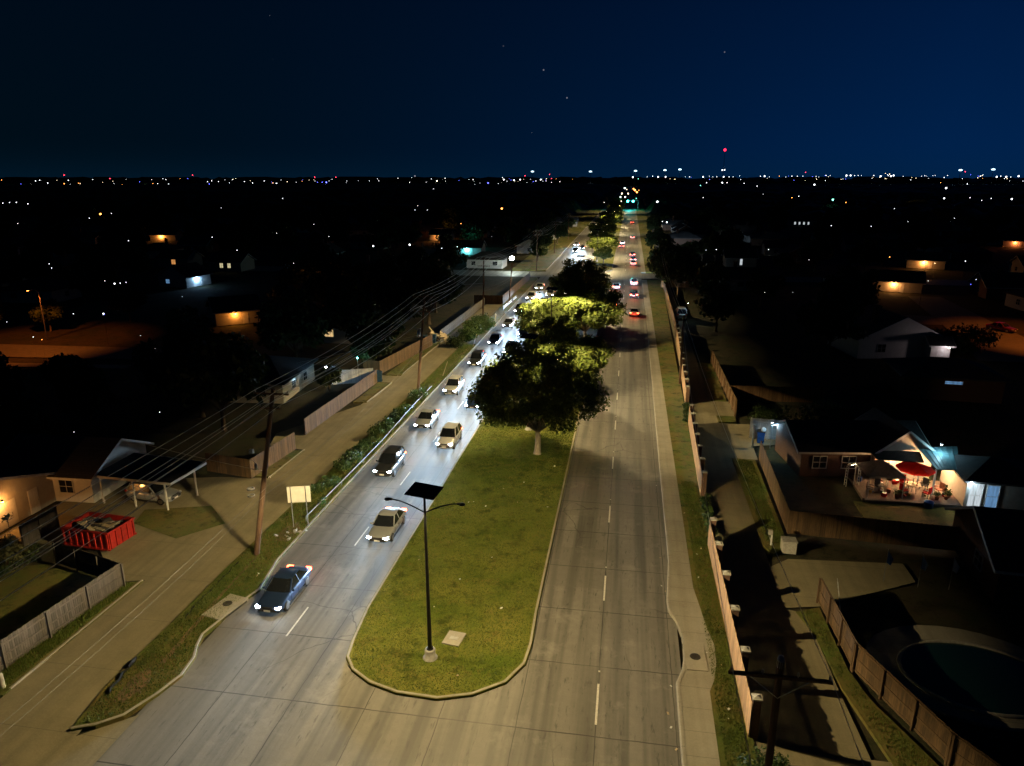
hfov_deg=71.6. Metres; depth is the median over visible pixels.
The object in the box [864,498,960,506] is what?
timber kerb
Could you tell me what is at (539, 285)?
moving car
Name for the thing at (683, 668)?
kerb
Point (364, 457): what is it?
pipe rail
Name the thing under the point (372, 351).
yard tree
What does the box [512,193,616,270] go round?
verge lawn
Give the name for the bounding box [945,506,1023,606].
brick house
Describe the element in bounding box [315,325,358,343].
lit house
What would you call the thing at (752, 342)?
ground
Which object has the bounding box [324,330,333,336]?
window
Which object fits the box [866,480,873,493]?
patio chair
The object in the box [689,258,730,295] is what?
neighbourhood tree
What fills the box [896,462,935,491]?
parasol
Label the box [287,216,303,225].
suburban house
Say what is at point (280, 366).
yard house
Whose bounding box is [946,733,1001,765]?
wooden fence
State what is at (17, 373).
neighbourhood tree
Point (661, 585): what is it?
litter
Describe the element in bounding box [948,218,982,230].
suburban house
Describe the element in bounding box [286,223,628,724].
lane marking
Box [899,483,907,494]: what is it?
patio chair
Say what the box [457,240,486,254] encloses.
lit house
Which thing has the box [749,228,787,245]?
suburban house
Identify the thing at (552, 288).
street lamp
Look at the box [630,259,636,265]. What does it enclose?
moving car
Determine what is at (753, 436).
gate post
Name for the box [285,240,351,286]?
tinted tree
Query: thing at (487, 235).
suburban house
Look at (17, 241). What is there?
suburban house
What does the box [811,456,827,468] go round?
window
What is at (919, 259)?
lit house
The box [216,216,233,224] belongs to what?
suburban house
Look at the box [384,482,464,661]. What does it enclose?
street lamp
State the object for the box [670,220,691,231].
suburban house
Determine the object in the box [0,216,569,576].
power line
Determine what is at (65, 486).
window
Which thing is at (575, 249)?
moving car
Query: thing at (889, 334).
pale gable house
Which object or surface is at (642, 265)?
sidewalk
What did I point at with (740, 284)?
window
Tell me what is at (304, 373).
window
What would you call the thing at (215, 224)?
suburban house
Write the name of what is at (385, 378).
driveway
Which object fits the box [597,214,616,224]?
median tree
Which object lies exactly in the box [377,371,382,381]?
wheelie bin
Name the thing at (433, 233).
lit house
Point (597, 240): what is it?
street lamp
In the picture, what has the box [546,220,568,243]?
roadside tree
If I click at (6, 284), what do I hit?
suburban house
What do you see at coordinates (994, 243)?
suburban house
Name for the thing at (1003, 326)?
parked car
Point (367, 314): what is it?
neighbourhood tree
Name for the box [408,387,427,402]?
verge shrub
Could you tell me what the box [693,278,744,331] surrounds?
neighbourhood tree
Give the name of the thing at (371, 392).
verge lawn
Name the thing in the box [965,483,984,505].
window
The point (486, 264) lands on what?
door
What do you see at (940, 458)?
patio roof
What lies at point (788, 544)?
utility box
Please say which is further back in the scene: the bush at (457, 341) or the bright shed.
the bush at (457, 341)
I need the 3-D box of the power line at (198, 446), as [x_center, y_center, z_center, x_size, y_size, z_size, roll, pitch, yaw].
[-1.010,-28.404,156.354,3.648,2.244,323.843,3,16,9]
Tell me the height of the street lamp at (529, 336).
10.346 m
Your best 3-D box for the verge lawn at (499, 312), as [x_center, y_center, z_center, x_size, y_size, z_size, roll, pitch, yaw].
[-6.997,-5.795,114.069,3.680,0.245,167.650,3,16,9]
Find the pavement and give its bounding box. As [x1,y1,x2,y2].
[7,363,132,368]
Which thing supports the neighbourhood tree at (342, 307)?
on the ground at (752, 342)
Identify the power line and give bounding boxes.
[0,216,567,581]
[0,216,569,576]
[0,219,559,536]
[0,219,564,562]
[0,221,561,572]
[0,225,557,600]
[0,227,547,548]
[663,254,863,765]
[663,264,750,764]
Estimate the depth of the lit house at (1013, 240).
278.84 m
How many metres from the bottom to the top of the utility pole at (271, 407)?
12.360 m
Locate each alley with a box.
[0,303,501,765]
[663,283,870,759]
[755,747,892,765]
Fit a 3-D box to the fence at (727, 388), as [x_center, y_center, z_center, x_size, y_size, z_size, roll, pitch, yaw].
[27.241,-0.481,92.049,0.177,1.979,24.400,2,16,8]
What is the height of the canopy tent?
2.950 m
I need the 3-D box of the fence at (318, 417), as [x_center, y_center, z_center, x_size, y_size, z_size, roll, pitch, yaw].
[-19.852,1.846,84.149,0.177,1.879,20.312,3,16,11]
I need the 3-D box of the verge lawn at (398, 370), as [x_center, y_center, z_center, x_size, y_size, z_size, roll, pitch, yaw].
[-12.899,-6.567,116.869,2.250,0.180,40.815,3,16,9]
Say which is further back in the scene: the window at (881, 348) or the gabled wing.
the window at (881, 348)
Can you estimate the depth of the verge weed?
58.13 m
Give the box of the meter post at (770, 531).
[768,529,772,544]
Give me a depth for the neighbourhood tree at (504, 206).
442.90 m
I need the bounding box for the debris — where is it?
[76,516,125,532]
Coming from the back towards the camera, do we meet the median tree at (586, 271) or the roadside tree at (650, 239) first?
the roadside tree at (650, 239)
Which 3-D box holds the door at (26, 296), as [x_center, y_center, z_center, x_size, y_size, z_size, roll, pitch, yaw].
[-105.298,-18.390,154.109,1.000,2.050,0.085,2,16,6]
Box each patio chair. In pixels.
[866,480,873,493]
[874,479,883,489]
[899,474,908,484]
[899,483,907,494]
[919,477,929,490]
[922,487,932,498]
[934,482,944,492]
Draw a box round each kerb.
[9,580,142,688]
[71,278,537,728]
[268,449,304,477]
[347,330,597,697]
[366,382,391,401]
[402,341,441,373]
[546,193,617,270]
[642,280,686,765]
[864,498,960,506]
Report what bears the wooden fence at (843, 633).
on the verge lawn at (862, 713)
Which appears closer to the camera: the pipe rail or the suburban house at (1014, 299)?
the pipe rail
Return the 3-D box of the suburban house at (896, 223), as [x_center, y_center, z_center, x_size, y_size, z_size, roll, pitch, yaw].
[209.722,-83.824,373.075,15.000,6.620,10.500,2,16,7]
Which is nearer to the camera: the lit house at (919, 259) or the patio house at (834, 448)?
the patio house at (834, 448)
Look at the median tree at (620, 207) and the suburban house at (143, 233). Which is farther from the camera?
the median tree at (620, 207)
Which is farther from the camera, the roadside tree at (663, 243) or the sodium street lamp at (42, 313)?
the roadside tree at (663, 243)
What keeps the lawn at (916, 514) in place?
on the ground at (752, 342)
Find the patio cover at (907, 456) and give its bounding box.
[869,449,923,481]
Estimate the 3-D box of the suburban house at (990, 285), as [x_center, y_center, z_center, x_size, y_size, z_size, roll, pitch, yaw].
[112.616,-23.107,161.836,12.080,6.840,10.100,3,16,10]
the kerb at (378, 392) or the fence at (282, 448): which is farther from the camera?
the kerb at (378, 392)
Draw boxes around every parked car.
[124,482,181,504]
[986,321,1017,332]
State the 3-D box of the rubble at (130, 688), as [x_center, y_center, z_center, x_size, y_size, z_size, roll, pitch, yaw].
[-20.430,16.097,37.510,1.557,0.119,2.053,-8,18,-25]
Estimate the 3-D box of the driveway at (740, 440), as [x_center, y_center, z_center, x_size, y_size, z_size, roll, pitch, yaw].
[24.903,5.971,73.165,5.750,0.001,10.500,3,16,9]
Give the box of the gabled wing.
[855,407,934,479]
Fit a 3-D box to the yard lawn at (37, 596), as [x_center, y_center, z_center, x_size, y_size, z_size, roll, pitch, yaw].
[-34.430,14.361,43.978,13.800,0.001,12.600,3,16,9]
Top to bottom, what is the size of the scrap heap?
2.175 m
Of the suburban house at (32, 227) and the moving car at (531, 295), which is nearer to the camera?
the moving car at (531, 295)
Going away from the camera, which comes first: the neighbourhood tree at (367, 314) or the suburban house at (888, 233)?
the neighbourhood tree at (367, 314)
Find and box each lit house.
[148,229,182,240]
[154,250,203,266]
[155,262,212,287]
[205,294,263,325]
[206,253,256,271]
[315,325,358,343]
[428,229,455,240]
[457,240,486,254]
[721,249,758,266]
[786,217,816,225]
[870,269,925,293]
[882,357,1012,403]
[905,251,948,269]
[1002,234,1023,247]
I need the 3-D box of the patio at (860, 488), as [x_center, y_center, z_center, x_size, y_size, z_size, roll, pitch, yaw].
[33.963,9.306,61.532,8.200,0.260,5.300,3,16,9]
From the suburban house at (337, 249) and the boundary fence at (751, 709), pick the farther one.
the suburban house at (337, 249)
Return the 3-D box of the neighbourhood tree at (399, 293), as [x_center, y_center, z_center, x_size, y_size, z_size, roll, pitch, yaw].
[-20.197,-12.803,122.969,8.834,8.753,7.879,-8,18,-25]
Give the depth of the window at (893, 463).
63.27 m
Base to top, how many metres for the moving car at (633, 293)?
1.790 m
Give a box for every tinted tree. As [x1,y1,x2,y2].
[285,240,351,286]
[442,206,462,228]
[458,222,483,239]
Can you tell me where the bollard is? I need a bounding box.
[0,673,5,688]
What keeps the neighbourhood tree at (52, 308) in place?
on the ground at (752, 342)
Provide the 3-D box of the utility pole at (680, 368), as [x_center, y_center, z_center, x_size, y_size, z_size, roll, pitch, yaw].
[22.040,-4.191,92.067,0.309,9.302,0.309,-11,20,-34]
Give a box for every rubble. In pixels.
[109,677,141,701]
[274,528,306,539]
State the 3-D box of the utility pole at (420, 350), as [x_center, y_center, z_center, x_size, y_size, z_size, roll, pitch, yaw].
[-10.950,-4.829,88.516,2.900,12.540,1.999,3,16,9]
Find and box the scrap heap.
[418,327,447,341]
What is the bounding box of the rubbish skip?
[60,511,136,550]
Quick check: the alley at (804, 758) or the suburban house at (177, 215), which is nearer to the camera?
the alley at (804, 758)
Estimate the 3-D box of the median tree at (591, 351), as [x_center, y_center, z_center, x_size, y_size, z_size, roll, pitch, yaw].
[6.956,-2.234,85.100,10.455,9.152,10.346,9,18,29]
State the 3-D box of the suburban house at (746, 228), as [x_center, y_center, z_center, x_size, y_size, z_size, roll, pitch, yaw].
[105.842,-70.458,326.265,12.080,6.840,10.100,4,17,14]
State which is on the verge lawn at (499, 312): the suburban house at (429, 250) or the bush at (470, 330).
the bush at (470, 330)
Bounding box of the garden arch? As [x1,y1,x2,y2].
[844,462,860,486]
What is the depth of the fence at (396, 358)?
104.69 m
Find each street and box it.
[0,344,162,358]
[246,266,544,276]
[641,274,969,285]
[903,315,941,324]
[908,296,1023,361]
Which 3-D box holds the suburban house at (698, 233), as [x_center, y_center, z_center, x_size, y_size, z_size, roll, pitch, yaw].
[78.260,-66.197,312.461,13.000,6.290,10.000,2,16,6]
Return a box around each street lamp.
[26,289,47,338]
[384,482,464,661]
[508,261,512,302]
[508,333,549,430]
[537,287,566,316]
[591,229,604,261]
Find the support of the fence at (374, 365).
on the ground at (752, 342)
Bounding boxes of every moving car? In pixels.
[255,565,311,612]
[367,507,406,542]
[373,445,405,476]
[414,408,439,428]
[436,421,462,448]
[443,375,463,394]
[465,391,480,408]
[468,350,485,366]
[488,333,502,344]
[502,317,515,327]
[503,340,517,354]
[514,302,522,313]
[517,328,527,336]
[526,291,535,300]
[535,283,543,289]
[546,290,554,296]
[572,247,577,252]
[612,282,619,288]
[629,289,637,297]
[629,307,639,315]
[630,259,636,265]
[630,278,637,285]
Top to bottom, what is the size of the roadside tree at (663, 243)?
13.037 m
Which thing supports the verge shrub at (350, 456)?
on the verge lawn at (499, 312)
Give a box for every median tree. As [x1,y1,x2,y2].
[466,341,612,454]
[513,295,574,331]
[523,313,582,345]
[533,325,615,382]
[547,257,612,291]
[552,278,628,336]
[586,228,619,257]
[587,218,617,236]
[592,245,613,263]
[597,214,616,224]
[599,207,622,221]
[606,202,622,211]
[609,198,625,207]
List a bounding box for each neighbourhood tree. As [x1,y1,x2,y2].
[0,354,10,369]
[0,359,30,383]
[28,298,65,330]
[37,353,88,380]
[99,273,126,289]
[131,318,230,417]
[149,330,270,431]
[253,288,343,356]
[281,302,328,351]
[320,279,376,344]
[345,300,405,347]
[355,302,402,337]
[365,232,390,255]
[370,284,421,320]
[393,259,464,324]
[417,253,453,312]
[419,208,430,221]
[432,233,467,269]
[470,214,496,239]
[498,203,511,217]
[681,239,700,253]
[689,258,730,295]
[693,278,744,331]
[697,240,707,260]
[701,230,731,260]
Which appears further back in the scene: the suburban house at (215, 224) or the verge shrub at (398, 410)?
the suburban house at (215, 224)
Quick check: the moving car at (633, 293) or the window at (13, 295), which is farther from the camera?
the moving car at (633, 293)
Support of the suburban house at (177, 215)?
on the ground at (752, 342)
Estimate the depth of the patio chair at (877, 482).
61.21 m
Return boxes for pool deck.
[866,625,1023,731]
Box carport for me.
[95,452,206,509]
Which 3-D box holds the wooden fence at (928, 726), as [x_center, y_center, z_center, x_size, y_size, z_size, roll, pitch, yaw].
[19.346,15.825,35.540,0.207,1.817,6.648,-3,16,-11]
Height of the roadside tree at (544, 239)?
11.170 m
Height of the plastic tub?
0.520 m
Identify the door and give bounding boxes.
[0,498,18,531]
[24,294,29,302]
[27,487,40,514]
[243,312,248,323]
[298,374,301,390]
[484,261,488,267]
[899,284,904,292]
[936,349,943,356]
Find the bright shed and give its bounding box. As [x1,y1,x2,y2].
[923,335,956,356]
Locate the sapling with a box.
[0,513,30,569]
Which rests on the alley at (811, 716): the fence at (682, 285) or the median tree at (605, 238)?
the fence at (682, 285)
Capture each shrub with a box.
[0,544,40,574]
[307,475,339,493]
[333,449,362,470]
[352,436,374,454]
[367,416,394,436]
[387,403,413,421]
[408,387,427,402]
[734,744,790,765]
[748,401,794,419]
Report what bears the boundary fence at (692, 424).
on the verge lawn at (684, 463)
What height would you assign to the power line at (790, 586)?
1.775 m
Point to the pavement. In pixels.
(94, 365)
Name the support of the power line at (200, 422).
attached to the utility pole at (271, 407)
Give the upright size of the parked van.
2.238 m
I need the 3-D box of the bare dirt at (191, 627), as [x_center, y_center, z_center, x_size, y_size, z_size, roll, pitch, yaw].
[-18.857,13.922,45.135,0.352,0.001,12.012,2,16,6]
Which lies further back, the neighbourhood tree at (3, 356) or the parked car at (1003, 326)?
the parked car at (1003, 326)
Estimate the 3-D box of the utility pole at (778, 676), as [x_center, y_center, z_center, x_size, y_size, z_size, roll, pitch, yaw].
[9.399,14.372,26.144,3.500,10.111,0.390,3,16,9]
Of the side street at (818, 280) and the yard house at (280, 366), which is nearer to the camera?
the yard house at (280, 366)
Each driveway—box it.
[0,477,268,581]
[270,405,359,449]
[382,375,395,381]
[711,401,733,415]
[719,423,775,459]
[771,559,914,607]
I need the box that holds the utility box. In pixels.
[780,536,797,554]
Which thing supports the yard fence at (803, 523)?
on the ground at (752, 342)
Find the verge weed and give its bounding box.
[317,497,328,507]
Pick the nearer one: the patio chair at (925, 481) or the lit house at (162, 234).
the patio chair at (925, 481)
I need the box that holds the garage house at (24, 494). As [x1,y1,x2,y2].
[0,468,55,531]
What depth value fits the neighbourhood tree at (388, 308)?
109.05 m
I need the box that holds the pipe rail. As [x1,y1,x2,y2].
[305,386,431,520]
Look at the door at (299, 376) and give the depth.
90.17 m
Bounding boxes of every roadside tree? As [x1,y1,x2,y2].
[528,241,549,260]
[529,224,551,246]
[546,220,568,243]
[561,214,573,229]
[645,227,673,247]
[645,236,684,288]
[646,213,662,231]
[655,250,705,296]
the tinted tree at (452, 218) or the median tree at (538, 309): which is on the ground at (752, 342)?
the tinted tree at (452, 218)
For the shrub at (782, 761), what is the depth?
32.16 m
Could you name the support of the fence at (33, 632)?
on the verge lawn at (4, 691)
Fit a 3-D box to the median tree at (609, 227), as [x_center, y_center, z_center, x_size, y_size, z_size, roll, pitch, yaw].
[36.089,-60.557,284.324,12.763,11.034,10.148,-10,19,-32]
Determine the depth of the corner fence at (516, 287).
168.50 m
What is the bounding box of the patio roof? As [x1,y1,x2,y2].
[918,446,957,494]
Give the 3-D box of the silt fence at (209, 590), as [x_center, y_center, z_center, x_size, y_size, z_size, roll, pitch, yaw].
[-19.694,13.482,46.624,0.291,0.044,6.870,2,16,6]
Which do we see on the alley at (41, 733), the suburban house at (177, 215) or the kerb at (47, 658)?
the kerb at (47, 658)
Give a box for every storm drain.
[201,594,248,619]
[681,639,707,671]
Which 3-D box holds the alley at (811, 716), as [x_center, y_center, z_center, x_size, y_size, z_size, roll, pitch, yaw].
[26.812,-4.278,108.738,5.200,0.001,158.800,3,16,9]
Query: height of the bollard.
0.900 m
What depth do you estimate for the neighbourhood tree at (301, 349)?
110.48 m
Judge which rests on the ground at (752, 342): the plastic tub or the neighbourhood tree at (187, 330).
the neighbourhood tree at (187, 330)
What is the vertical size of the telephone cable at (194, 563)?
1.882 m
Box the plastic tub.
[924,500,933,508]
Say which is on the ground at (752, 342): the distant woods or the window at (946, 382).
the distant woods
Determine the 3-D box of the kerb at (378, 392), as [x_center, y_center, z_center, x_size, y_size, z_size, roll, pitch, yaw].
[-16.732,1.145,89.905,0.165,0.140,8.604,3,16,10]
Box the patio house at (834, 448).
[770,419,930,476]
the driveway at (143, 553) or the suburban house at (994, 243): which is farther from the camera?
the suburban house at (994, 243)
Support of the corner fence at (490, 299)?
on the alley at (41, 733)
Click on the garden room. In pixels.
(998, 482)
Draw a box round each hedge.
[682,402,690,421]
[699,494,718,540]
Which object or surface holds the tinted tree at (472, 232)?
on the ground at (752, 342)
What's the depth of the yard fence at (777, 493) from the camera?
59.67 m
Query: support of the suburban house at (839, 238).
on the ground at (752, 342)
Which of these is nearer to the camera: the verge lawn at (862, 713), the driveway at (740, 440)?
the verge lawn at (862, 713)
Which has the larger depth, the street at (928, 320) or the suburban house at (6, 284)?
the suburban house at (6, 284)
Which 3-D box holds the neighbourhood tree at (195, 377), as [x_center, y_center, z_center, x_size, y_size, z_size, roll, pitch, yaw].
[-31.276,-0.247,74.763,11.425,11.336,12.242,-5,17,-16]
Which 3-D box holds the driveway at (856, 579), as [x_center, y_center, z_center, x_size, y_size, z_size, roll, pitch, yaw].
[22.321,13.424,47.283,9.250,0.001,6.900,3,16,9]
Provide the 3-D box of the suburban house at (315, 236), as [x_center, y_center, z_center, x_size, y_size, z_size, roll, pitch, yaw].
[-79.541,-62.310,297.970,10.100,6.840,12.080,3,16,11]
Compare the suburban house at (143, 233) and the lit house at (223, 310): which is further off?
the suburban house at (143, 233)
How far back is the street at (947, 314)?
130.72 m
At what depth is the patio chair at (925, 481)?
61.27 m
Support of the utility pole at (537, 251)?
on the ground at (752, 342)
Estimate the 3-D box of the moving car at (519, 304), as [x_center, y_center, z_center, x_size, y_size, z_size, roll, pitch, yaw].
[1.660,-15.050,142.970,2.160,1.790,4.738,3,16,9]
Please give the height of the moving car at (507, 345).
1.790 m
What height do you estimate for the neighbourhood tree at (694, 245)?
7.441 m
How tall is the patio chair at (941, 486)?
1.025 m
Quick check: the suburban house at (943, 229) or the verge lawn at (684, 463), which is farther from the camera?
the suburban house at (943, 229)
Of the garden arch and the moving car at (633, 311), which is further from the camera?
the moving car at (633, 311)
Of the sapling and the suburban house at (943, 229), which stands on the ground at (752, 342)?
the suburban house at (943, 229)
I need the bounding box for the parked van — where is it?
[675,307,686,319]
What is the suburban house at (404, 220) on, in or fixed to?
on the ground at (752, 342)
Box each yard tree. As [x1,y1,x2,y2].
[316,366,341,391]
[349,332,392,362]
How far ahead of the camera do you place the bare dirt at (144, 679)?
37.78 m
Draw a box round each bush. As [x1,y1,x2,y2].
[445,334,465,347]
[456,313,495,342]
[929,323,1001,355]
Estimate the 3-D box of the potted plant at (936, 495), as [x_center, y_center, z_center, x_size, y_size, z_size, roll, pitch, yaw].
[35.497,9.393,59.363,0.648,0.773,0.787,14,21,41]
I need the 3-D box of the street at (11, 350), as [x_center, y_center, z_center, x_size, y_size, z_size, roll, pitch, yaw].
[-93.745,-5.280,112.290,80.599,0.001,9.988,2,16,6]
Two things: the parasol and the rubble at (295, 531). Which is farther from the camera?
the parasol
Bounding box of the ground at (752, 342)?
[0,186,1023,765]
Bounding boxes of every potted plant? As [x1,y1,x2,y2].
[893,490,898,498]
[932,491,941,499]
[944,491,951,499]
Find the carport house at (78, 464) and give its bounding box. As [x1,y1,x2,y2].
[0,433,153,502]
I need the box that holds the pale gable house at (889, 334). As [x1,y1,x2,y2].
[828,304,942,358]
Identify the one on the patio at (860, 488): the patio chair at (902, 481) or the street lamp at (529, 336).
the patio chair at (902, 481)
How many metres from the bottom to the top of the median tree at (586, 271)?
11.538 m
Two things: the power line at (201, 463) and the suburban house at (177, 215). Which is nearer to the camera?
the power line at (201, 463)
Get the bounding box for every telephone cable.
[0,252,537,724]
[0,261,533,735]
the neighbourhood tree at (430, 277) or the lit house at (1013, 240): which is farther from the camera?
the lit house at (1013, 240)
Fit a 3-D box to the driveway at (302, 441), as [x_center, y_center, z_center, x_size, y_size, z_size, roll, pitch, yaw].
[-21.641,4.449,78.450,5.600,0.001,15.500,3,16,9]
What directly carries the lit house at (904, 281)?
on the ground at (752, 342)
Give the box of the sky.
[0,0,1023,178]
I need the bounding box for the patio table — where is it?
[905,481,920,493]
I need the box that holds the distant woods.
[0,176,1023,224]
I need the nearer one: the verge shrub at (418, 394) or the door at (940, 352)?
the verge shrub at (418, 394)
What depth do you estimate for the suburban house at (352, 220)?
398.53 m
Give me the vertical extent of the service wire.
2.179 m
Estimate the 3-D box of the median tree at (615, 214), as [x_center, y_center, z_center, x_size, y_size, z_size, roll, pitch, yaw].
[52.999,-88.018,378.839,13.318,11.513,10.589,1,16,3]
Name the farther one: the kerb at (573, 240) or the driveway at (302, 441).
the kerb at (573, 240)
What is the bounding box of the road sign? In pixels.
[287,486,310,526]
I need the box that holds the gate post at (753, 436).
[751,425,755,447]
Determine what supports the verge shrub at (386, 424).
on the verge lawn at (499, 312)
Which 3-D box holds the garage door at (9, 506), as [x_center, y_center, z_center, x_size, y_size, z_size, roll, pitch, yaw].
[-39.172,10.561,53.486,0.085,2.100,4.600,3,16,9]
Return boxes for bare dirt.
[115,665,151,702]
[159,555,258,663]
[274,522,301,541]
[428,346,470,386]
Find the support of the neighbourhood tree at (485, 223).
on the ground at (752, 342)
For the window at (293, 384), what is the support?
in the yard house at (280, 366)
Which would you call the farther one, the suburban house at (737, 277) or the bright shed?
the suburban house at (737, 277)
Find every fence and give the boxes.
[0,563,125,671]
[18,506,59,547]
[52,541,117,576]
[109,656,136,693]
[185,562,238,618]
[205,452,252,477]
[248,432,295,477]
[303,370,376,434]
[328,368,372,384]
[363,360,379,372]
[379,334,432,372]
[440,299,484,335]
[474,295,502,303]
[502,272,529,303]
[661,279,694,287]
[664,283,674,327]
[674,316,689,401]
[688,404,707,495]
[708,517,762,739]
[710,350,736,415]
[731,385,824,402]
[749,417,780,439]
[759,440,791,533]
[787,510,959,550]
[816,578,857,670]
[851,643,954,765]
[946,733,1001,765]
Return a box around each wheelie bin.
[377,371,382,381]
[433,334,436,342]
[757,429,765,442]
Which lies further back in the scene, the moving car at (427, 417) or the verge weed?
the moving car at (427, 417)
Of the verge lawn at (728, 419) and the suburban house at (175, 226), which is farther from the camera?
the suburban house at (175, 226)
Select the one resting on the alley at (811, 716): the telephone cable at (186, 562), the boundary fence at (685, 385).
the boundary fence at (685, 385)
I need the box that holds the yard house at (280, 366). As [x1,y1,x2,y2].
[219,355,317,403]
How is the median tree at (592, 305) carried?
on the median lawn at (397, 676)
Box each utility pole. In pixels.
[246,388,288,555]
[413,293,435,389]
[481,257,489,314]
[536,231,538,271]
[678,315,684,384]
[728,655,833,765]
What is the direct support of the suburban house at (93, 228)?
on the ground at (752, 342)
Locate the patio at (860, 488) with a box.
[848,475,960,504]
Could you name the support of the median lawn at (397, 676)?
on the ground at (752, 342)
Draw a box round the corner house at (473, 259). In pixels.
[467,251,508,268]
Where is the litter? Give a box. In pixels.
[256,441,729,765]
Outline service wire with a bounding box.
[139,442,261,470]
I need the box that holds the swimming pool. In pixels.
[897,640,1023,718]
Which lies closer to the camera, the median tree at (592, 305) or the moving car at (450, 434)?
the moving car at (450, 434)
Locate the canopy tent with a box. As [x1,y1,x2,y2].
[853,460,905,498]
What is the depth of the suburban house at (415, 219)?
413.97 m
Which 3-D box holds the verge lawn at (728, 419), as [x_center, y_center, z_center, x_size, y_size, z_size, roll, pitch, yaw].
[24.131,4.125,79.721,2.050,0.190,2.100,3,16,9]
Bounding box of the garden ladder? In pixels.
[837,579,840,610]
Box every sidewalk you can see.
[633,193,645,272]
[642,280,719,765]
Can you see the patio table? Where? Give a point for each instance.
(913, 484)
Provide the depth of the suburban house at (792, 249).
223.83 m
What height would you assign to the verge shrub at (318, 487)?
0.991 m
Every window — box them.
[10,293,17,298]
[35,293,42,298]
[58,480,74,493]
[291,379,295,389]
[303,370,307,380]
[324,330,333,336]
[737,282,743,286]
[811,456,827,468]
[840,456,856,468]
[877,344,886,352]
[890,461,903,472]
[944,380,963,384]
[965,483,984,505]
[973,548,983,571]
[983,485,1000,507]
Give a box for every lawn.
[0,564,93,640]
[0,581,143,697]
[70,277,536,731]
[134,506,224,537]
[255,450,302,477]
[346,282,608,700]
[354,382,389,403]
[386,319,467,375]
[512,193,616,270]
[593,211,623,270]
[621,192,627,208]
[634,193,653,272]
[647,280,757,765]
[697,362,726,401]
[717,416,736,423]
[732,458,784,556]
[796,608,938,765]
[854,501,954,536]
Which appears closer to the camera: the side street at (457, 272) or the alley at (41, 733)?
the alley at (41, 733)
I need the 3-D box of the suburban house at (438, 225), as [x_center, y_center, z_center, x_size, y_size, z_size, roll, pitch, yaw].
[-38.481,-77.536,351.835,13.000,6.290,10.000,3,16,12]
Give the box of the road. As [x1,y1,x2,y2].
[93,186,681,765]
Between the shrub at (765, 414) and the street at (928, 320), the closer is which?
the shrub at (765, 414)
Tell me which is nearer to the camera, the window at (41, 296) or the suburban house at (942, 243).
the window at (41, 296)
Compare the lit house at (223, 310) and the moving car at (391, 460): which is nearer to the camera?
the moving car at (391, 460)
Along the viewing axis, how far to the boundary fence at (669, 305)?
146.41 m
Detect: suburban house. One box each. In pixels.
[0,234,29,254]
[0,267,28,286]
[1,271,81,302]
[13,229,48,242]
[28,223,46,230]
[47,250,77,275]
[53,237,92,256]
[64,219,88,228]
[68,224,86,231]
[71,229,102,243]
[79,222,105,231]
[141,226,166,237]
[146,238,184,257]
[165,211,184,217]
[165,220,184,231]
[170,216,191,224]
[176,232,218,252]
[200,230,231,244]
[212,221,219,230]
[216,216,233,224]
[256,213,266,218]
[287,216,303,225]
[296,227,313,232]
[305,226,333,243]
[317,239,345,257]
[345,216,357,223]
[347,222,373,235]
[348,213,371,224]
[349,231,390,249]
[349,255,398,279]
[399,243,435,257]
[400,215,412,224]
[401,213,423,224]
[418,221,435,236]
[426,220,448,228]
[480,231,489,237]
[516,228,535,246]
[516,234,532,253]
[555,217,577,226]
[662,217,690,229]
[668,228,701,244]
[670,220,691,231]
[671,222,691,232]
[680,225,706,239]
[720,261,756,290]
[727,218,748,230]
[730,222,756,231]
[743,227,761,241]
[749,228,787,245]
[760,236,805,255]
[776,241,812,264]
[800,223,826,238]
[827,229,862,246]
[840,234,886,252]
[870,224,899,239]
[893,217,909,226]
[897,229,923,247]
[917,239,955,251]
[924,221,954,235]
[940,240,994,261]
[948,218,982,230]
[960,233,1000,244]
[967,267,1023,298]
[995,221,1020,234]
[1003,289,1023,310]
[1007,256,1023,272]
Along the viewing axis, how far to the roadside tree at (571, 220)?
342.50 m
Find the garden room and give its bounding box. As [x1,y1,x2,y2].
[940,455,1023,509]
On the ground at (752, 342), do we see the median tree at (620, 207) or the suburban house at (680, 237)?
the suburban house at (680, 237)
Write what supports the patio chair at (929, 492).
on the patio at (860, 488)
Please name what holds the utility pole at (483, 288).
on the driveway
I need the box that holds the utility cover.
[442,630,465,646]
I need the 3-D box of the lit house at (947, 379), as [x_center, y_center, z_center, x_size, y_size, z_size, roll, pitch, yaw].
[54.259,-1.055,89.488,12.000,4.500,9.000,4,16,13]
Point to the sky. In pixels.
(212, 89)
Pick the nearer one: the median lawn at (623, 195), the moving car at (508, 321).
the moving car at (508, 321)

